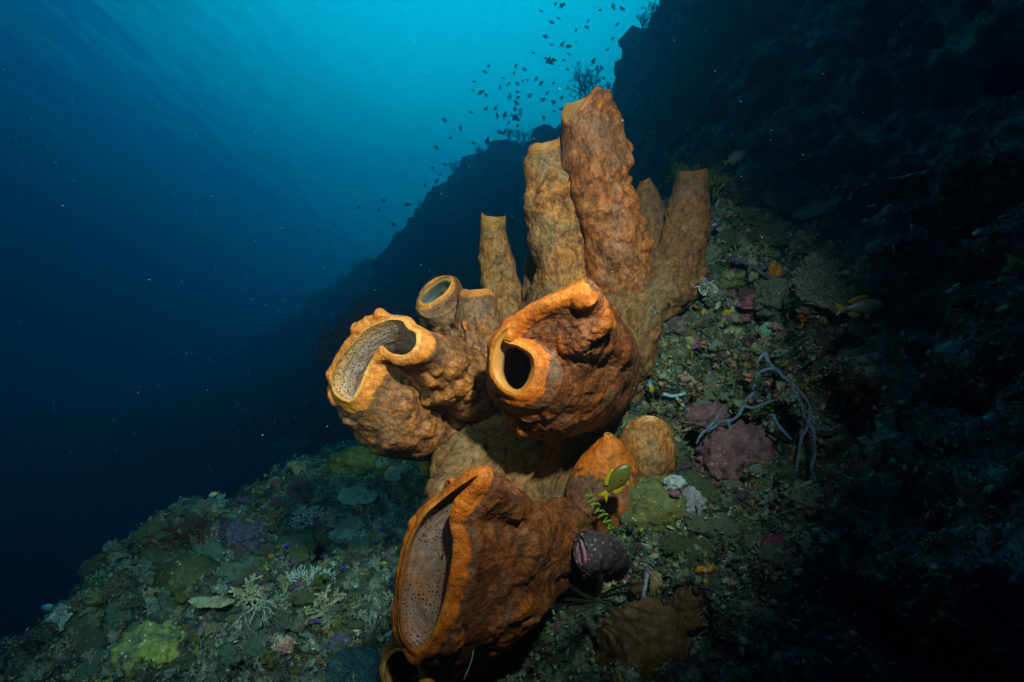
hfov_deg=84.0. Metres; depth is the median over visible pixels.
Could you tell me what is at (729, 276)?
knobbly coral
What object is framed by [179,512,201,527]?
coral head
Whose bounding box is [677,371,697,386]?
knobbly coral
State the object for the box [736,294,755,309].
encrusting sponge
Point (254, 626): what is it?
coral head
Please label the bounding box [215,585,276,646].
soft coral
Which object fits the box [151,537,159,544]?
sponge patch
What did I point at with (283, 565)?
branching coral
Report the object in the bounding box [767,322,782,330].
knobbly coral
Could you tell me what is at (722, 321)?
knobbly coral
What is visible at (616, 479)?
fish
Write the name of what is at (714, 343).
leaf coral
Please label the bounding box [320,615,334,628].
branching coral
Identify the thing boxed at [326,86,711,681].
sponge colony
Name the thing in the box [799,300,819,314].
coral head
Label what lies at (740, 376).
coral head
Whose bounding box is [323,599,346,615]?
coral head
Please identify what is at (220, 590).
soft coral
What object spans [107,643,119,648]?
leaf coral
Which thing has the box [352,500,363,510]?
branching coral
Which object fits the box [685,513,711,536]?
coral head
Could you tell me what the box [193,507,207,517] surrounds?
branching coral
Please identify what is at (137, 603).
coral
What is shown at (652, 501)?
boulder
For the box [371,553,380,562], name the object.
branching coral
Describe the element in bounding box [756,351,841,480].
rope sponge
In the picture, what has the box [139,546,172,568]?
coral head
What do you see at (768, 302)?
coral head
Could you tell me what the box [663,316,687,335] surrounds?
coral head
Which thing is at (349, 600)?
knobbly coral
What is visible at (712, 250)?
coral head
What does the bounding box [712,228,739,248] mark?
coral head
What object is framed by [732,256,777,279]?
branching sponge
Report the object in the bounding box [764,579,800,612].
coral head
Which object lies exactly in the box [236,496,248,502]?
sponge patch
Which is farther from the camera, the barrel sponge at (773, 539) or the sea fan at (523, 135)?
the sea fan at (523, 135)
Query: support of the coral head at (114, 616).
on the reef slope
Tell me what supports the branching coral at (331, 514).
on the reef slope
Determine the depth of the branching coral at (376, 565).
1.76 m
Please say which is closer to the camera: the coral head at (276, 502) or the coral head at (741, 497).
the coral head at (741, 497)
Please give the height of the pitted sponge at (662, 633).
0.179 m
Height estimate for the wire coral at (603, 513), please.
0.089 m
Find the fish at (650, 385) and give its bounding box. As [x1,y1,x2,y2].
[647,379,654,396]
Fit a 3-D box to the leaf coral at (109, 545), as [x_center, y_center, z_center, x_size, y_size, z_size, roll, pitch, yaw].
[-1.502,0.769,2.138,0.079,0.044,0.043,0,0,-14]
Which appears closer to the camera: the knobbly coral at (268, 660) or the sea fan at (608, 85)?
the knobbly coral at (268, 660)
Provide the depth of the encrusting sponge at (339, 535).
2.01 m
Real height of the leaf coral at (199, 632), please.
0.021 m
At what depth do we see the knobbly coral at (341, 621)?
1.34 m
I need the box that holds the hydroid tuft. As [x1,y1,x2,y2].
[648,305,660,314]
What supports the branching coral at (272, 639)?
on the reef slope
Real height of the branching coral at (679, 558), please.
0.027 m
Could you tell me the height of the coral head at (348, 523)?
0.119 m
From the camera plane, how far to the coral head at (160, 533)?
2.05 m
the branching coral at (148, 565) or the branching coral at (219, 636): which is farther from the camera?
the branching coral at (148, 565)
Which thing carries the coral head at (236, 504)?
on the reef slope
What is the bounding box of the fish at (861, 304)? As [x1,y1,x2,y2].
[833,295,883,318]
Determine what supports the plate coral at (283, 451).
on the reef slope
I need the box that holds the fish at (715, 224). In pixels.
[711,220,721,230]
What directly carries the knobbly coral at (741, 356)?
on the reef growth
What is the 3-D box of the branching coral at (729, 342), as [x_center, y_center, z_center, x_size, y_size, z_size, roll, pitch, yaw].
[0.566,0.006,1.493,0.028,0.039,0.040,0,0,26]
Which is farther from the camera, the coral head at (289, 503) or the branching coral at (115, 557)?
the coral head at (289, 503)
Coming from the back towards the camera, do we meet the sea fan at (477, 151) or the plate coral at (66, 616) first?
the sea fan at (477, 151)
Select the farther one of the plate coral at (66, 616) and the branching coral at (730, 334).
the plate coral at (66, 616)
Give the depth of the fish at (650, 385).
1.45 m
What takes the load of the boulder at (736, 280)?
on the reef slope
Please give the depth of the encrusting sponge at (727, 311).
1.59 m
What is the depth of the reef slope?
1.70 m
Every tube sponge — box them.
[630,578,639,594]
[649,571,662,596]
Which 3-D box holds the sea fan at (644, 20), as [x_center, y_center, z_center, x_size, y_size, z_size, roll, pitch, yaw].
[1.693,-4.112,7.403,0.204,0.314,0.348,0,0,35]
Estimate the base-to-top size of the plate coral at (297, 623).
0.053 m
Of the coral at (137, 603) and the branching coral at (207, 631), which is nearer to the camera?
the branching coral at (207, 631)
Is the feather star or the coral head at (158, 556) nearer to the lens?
the feather star
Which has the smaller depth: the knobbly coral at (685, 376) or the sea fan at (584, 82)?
the knobbly coral at (685, 376)
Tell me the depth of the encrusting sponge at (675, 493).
1.21 m
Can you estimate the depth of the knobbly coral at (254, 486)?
2.74 m
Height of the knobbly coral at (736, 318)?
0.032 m
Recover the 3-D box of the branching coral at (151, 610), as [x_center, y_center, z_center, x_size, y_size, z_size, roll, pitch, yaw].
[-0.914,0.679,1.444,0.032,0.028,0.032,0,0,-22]
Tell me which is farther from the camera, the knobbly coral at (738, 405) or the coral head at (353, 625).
the knobbly coral at (738, 405)
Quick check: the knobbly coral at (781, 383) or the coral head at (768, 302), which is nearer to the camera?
the knobbly coral at (781, 383)
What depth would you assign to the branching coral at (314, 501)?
2.45 m
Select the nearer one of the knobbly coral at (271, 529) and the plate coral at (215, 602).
the plate coral at (215, 602)
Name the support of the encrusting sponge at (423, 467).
on the reef slope
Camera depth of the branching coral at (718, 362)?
1.50 m
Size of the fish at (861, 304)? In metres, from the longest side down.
0.092 x 0.048 x 0.017 m
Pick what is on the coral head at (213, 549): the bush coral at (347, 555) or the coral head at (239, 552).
the coral head at (239, 552)
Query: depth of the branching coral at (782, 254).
1.65 m
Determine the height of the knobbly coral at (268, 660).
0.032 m
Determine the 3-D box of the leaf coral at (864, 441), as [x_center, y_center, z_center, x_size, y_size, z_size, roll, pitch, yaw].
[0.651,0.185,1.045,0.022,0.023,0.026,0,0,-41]
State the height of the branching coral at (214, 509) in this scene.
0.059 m
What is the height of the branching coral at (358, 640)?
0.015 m
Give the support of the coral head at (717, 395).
on the reef slope
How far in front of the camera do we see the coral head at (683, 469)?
1.35 m
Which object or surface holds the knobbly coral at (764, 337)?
on the reef slope
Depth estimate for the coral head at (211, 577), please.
1.52 m
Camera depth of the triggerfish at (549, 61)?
9.04 m
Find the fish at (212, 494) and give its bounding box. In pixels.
[209,491,219,497]
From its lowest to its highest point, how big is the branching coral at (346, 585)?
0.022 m
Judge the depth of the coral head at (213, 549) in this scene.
2.00 m
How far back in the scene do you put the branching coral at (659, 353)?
1.52 m
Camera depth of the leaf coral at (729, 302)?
1.60 m
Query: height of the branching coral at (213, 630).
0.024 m
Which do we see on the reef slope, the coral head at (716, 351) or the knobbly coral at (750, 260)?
the coral head at (716, 351)
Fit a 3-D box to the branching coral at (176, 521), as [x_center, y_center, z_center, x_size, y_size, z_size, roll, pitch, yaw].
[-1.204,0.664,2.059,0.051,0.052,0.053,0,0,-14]
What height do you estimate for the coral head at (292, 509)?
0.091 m
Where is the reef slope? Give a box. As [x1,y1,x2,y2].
[0,0,1023,681]
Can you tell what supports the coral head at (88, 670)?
on the reef slope
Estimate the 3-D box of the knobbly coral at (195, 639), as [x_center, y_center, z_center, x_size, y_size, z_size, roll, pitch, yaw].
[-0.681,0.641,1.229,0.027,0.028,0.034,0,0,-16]
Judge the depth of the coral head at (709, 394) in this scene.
1.51 m
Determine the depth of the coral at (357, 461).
2.71 m
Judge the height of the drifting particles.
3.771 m
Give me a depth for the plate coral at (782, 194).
1.79 m
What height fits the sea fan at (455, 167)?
0.440 m
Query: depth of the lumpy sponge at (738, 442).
1.35 m
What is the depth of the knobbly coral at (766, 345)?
1.49 m
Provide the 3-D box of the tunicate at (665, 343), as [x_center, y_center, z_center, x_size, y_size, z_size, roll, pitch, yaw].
[0.411,0.012,1.532,0.025,0.026,0.018,-44,10,2]
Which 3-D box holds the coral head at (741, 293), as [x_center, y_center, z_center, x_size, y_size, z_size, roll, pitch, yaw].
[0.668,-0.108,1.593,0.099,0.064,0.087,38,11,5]
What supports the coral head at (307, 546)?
on the reef slope
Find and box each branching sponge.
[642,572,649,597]
[662,392,685,406]
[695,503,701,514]
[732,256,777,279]
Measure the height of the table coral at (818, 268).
0.205 m
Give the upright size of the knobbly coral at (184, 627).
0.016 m
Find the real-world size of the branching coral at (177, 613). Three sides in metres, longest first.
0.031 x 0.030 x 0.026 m
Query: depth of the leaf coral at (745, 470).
1.30 m
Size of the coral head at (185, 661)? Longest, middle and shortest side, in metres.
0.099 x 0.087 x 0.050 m
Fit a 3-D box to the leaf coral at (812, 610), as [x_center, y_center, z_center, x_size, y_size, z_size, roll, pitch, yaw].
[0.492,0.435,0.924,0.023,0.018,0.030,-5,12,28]
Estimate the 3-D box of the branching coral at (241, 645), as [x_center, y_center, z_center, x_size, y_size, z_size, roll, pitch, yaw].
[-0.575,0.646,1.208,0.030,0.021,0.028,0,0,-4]
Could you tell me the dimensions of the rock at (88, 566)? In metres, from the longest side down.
0.141 x 0.111 x 0.069 m
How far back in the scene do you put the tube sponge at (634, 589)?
1.09 m
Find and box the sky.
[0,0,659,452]
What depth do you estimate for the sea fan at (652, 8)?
6.14 m
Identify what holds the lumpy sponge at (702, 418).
on the reef slope
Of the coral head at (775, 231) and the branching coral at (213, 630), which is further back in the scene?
the coral head at (775, 231)
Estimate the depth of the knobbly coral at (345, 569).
1.78 m
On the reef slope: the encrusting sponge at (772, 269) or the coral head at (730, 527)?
the coral head at (730, 527)
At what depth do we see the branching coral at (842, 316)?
1.31 m
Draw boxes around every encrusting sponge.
[270,634,296,654]
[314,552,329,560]
[320,632,352,652]
[327,527,365,542]
[400,460,416,467]
[417,461,428,475]
[661,474,686,491]
[669,490,680,497]
[680,485,707,516]
[694,566,715,573]
[697,309,734,316]
[723,312,751,324]
[724,325,745,339]
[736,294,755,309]
[765,263,785,276]
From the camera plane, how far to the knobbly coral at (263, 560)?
1.89 m
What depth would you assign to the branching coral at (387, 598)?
1.45 m
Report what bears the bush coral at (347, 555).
on the reef slope
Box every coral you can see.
[11,630,47,657]
[46,603,72,633]
[55,641,70,653]
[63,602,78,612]
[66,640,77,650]
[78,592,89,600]
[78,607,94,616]
[80,651,99,663]
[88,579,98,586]
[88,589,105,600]
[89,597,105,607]
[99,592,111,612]
[102,540,123,551]
[106,552,123,560]
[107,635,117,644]
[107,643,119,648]
[108,619,185,676]
[112,666,123,676]
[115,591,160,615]
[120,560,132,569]
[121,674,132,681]
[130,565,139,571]
[137,560,154,574]
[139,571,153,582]
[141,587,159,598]
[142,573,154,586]
[143,603,157,614]
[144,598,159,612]
[153,553,219,594]
[163,667,175,678]
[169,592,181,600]
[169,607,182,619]
[172,517,183,529]
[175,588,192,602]
[180,623,190,632]
[183,535,199,549]
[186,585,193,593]
[187,595,234,613]
[191,629,201,644]
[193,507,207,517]
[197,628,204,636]
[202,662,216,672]
[203,622,214,636]
[204,512,218,522]
[204,533,218,543]
[208,626,218,638]
[211,504,223,513]
[211,629,227,642]
[212,584,227,597]
[214,493,228,508]
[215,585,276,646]
[226,615,243,626]
[227,629,241,642]
[228,573,269,610]
[236,641,245,649]
[250,483,262,492]
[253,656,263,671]
[256,556,269,565]
[259,497,267,504]
[261,654,274,670]
[264,524,278,532]
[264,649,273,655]
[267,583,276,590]
[267,633,283,646]
[270,588,291,609]
[271,429,307,468]
[272,506,288,520]
[272,607,317,631]
[275,560,288,568]
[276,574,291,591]
[284,561,337,585]
[286,460,305,474]
[289,505,323,528]
[289,665,300,674]
[303,584,346,620]
[308,493,322,503]
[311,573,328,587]
[318,559,329,569]
[320,613,331,625]
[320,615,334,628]
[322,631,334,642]
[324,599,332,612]
[325,445,382,476]
[325,519,334,527]
[326,508,341,520]
[326,645,380,681]
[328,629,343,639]
[334,483,349,493]
[334,615,345,629]
[337,486,378,505]
[339,562,347,571]
[340,540,360,567]
[342,581,348,589]
[346,596,354,602]
[349,592,363,603]
[350,596,363,609]
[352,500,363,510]
[352,521,366,535]
[352,636,361,643]
[355,609,367,621]
[364,625,375,634]
[368,558,379,571]
[368,608,380,626]
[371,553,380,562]
[374,458,382,468]
[376,466,387,473]
[376,532,386,541]
[381,590,392,601]
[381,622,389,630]
[384,466,407,480]
[464,650,473,678]
[585,489,613,533]
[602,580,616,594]
[647,524,656,532]
[656,342,666,360]
[656,369,669,380]
[661,529,669,536]
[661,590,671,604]
[669,161,720,183]
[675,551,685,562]
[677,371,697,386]
[695,278,717,295]
[697,317,711,331]
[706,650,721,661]
[708,166,738,198]
[709,340,721,348]
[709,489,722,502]
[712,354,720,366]
[717,317,725,328]
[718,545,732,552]
[723,330,745,351]
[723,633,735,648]
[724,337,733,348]
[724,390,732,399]
[725,270,734,281]
[726,297,732,307]
[729,313,740,322]
[731,363,736,370]
[732,399,741,407]
[733,298,743,305]
[734,400,748,409]
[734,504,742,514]
[737,353,747,360]
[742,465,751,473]
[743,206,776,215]
[746,270,760,281]
[747,256,757,265]
[748,464,764,477]
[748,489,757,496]
[751,242,762,251]
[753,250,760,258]
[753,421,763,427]
[756,335,771,343]
[758,340,769,347]
[759,243,774,259]
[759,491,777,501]
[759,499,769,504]
[760,417,774,432]
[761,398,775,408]
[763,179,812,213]
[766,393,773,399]
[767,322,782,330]
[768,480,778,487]
[769,260,779,267]
[770,349,788,358]
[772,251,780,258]
[776,380,784,386]
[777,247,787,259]
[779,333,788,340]
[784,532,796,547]
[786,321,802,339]
[790,232,901,313]
[792,193,843,219]
[797,312,808,325]
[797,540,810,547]
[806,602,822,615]
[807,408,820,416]
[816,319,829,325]
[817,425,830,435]
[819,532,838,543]
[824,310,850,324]
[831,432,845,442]
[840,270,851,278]
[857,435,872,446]
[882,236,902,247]
[887,168,930,184]
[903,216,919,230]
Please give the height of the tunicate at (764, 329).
0.047 m
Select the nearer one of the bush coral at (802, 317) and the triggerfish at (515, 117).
the bush coral at (802, 317)
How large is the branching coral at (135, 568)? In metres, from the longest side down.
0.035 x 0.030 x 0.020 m
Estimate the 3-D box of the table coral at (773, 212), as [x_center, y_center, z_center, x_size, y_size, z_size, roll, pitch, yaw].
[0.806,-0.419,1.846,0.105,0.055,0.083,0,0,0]
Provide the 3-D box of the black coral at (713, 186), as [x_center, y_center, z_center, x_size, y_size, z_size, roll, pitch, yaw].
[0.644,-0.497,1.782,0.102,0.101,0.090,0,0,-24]
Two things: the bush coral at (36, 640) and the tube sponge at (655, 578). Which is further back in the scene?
the bush coral at (36, 640)
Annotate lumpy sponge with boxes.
[218,519,267,555]
[684,402,730,436]
[691,419,780,487]
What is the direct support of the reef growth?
on the reef slope
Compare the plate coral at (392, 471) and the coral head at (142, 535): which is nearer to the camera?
the coral head at (142, 535)
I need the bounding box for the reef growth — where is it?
[0,138,1023,681]
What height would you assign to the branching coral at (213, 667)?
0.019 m
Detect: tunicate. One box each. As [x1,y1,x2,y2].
[442,328,461,337]
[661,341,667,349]
[684,335,695,344]
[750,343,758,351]
[758,322,775,337]
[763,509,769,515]
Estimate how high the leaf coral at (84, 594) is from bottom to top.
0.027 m
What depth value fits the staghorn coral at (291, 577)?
1.65 m
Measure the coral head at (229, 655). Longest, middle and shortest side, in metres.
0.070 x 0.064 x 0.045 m
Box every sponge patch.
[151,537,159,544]
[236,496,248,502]
[270,478,280,488]
[288,491,296,497]
[382,550,390,557]
[690,337,699,349]
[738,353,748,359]
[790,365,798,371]
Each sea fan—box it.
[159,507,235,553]
[306,284,410,385]
[446,159,459,172]
[467,144,484,166]
[503,128,516,138]
[514,126,534,145]
[565,64,605,100]
[602,81,613,92]
[636,11,650,30]
[640,0,658,18]
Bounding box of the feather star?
[547,557,653,638]
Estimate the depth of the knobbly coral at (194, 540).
2.04 m
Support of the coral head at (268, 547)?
on the reef slope
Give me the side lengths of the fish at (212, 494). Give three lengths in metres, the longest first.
0.051 x 0.027 x 0.010 m
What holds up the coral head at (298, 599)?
on the reef slope
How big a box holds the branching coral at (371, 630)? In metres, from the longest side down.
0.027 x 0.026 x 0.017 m
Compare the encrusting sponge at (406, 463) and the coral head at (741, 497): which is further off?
the encrusting sponge at (406, 463)
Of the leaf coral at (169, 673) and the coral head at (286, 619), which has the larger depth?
the coral head at (286, 619)
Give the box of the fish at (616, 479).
[596,464,630,503]
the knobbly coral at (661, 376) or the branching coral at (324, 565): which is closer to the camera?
the knobbly coral at (661, 376)
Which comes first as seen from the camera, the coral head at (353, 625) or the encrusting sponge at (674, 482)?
the encrusting sponge at (674, 482)
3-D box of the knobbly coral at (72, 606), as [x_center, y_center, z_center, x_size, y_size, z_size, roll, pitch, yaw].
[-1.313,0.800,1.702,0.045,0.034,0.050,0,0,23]
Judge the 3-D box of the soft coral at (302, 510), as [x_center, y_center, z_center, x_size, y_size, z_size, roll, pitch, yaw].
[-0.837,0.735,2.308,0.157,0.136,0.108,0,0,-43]
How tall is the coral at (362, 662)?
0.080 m
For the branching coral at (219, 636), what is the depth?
1.23 m
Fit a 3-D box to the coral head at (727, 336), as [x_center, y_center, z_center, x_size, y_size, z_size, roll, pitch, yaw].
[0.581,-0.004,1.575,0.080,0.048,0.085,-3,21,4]
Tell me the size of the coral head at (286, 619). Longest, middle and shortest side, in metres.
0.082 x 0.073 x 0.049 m
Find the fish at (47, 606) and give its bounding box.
[41,604,53,610]
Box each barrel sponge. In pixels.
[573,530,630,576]
[755,533,786,574]
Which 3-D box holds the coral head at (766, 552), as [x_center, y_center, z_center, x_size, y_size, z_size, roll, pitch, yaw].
[0.458,0.385,0.996,0.066,0.068,0.059,0,0,-23]
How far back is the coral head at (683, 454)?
1.35 m
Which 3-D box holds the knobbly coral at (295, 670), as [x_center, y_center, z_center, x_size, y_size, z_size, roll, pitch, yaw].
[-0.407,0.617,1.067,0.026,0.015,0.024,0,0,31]
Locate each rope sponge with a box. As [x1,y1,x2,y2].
[696,384,774,443]
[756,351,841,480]
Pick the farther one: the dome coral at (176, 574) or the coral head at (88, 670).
the dome coral at (176, 574)
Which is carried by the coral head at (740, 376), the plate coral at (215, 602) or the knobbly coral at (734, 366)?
the knobbly coral at (734, 366)
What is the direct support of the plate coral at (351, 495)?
on the reef slope
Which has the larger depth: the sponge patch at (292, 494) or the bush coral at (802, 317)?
the sponge patch at (292, 494)
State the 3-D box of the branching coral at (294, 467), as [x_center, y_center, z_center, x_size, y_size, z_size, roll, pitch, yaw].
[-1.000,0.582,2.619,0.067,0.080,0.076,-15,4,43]
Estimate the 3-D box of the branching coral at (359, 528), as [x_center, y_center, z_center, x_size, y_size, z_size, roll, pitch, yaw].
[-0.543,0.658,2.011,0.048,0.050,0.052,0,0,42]
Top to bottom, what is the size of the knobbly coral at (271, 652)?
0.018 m
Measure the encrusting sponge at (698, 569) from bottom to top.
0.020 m
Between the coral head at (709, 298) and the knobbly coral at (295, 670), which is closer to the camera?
the knobbly coral at (295, 670)
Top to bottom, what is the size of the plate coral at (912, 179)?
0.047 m
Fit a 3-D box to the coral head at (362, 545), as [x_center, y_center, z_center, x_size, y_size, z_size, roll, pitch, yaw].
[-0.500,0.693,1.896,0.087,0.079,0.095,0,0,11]
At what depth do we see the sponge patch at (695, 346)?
1.49 m
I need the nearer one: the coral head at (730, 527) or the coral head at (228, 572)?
the coral head at (730, 527)
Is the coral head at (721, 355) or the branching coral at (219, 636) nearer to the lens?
the branching coral at (219, 636)
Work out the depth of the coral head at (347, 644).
1.03 m
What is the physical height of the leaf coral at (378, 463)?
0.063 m
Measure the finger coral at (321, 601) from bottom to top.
0.068 m
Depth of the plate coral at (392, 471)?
2.70 m
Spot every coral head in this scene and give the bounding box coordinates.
[70,627,109,657]
[74,649,109,679]
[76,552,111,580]
[102,601,133,631]
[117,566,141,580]
[130,522,161,547]
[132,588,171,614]
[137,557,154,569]
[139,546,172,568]
[142,518,173,541]
[161,653,199,673]
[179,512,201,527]
[187,540,224,563]
[189,497,218,514]
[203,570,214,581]
[216,561,248,587]
[218,641,243,667]
[223,542,246,558]
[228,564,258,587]
[230,502,240,507]
[231,609,267,638]
[240,556,263,570]
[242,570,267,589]
[244,633,271,667]
[258,541,276,554]
[267,608,293,634]
[270,496,288,512]
[280,496,294,513]
[281,527,317,550]
[283,533,317,562]
[283,590,317,610]
[287,502,303,519]
[293,471,307,490]
[314,529,329,554]
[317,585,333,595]
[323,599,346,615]
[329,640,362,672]
[334,515,369,546]
[346,620,364,635]
[347,535,374,555]
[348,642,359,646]
[531,124,554,143]
[659,532,685,558]
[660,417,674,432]
[663,315,693,337]
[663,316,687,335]
[673,535,718,569]
[674,443,692,465]
[674,459,694,475]
[682,471,717,502]
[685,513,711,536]
[690,372,723,404]
[694,319,708,332]
[700,281,728,306]
[700,388,721,401]
[704,244,722,262]
[706,338,727,361]
[709,513,741,542]
[710,337,724,359]
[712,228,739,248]
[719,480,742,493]
[722,333,736,341]
[723,486,751,507]
[732,368,747,382]
[736,287,757,316]
[740,210,770,226]
[740,530,763,550]
[748,220,796,259]
[752,275,790,317]
[753,541,786,577]
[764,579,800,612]
[774,464,798,484]
[783,290,797,313]
[789,485,826,520]
[792,281,821,310]
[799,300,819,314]
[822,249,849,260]
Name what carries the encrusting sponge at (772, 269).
on the coral head at (768, 302)
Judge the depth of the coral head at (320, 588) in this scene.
1.48 m
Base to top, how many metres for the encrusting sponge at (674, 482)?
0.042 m
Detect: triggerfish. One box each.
[510,113,519,120]
[543,55,553,64]
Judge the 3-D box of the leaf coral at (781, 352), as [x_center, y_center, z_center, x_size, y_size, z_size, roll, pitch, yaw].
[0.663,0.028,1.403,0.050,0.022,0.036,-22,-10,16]
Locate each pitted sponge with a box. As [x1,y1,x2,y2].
[594,597,694,680]
[669,584,706,634]
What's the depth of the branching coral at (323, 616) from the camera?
1.34 m
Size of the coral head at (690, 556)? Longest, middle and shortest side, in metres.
0.092 x 0.088 x 0.060 m
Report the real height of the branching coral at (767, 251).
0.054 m
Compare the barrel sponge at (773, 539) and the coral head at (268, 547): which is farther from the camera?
the coral head at (268, 547)
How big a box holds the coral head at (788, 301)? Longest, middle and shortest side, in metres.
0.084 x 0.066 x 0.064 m
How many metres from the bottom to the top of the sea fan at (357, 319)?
0.615 m
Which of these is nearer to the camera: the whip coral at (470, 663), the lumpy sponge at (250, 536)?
the whip coral at (470, 663)
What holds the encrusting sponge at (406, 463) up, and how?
on the reef slope
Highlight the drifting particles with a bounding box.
[0,0,1023,651]
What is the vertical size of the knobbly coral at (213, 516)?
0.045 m
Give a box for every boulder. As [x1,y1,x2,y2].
[619,474,687,533]
[721,268,747,290]
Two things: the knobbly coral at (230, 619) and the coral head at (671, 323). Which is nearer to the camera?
the knobbly coral at (230, 619)
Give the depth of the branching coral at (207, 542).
2.05 m
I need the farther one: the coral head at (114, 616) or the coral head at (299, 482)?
the coral head at (299, 482)
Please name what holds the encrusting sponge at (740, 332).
on the coral head at (727, 336)
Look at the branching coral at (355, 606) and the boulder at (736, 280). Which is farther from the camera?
the boulder at (736, 280)
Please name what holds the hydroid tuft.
attached to the sponge colony
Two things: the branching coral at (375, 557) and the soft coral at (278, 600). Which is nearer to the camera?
the soft coral at (278, 600)
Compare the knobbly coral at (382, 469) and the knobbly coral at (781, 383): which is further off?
the knobbly coral at (382, 469)
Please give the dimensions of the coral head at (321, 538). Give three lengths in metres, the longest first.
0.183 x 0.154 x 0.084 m
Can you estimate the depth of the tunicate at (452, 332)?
1.29 m
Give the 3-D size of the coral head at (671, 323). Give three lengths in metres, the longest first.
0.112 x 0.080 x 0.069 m
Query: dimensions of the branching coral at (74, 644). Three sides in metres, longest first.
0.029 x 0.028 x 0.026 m
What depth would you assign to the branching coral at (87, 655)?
1.22 m
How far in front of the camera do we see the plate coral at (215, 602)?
1.44 m
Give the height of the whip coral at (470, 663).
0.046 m
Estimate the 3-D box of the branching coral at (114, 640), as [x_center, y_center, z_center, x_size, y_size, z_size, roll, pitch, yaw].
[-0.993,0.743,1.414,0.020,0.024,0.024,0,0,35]
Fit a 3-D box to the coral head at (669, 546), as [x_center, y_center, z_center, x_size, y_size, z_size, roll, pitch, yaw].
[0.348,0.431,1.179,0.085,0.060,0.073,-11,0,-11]
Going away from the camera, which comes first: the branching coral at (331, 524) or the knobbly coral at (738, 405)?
the knobbly coral at (738, 405)
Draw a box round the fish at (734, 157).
[722,150,745,166]

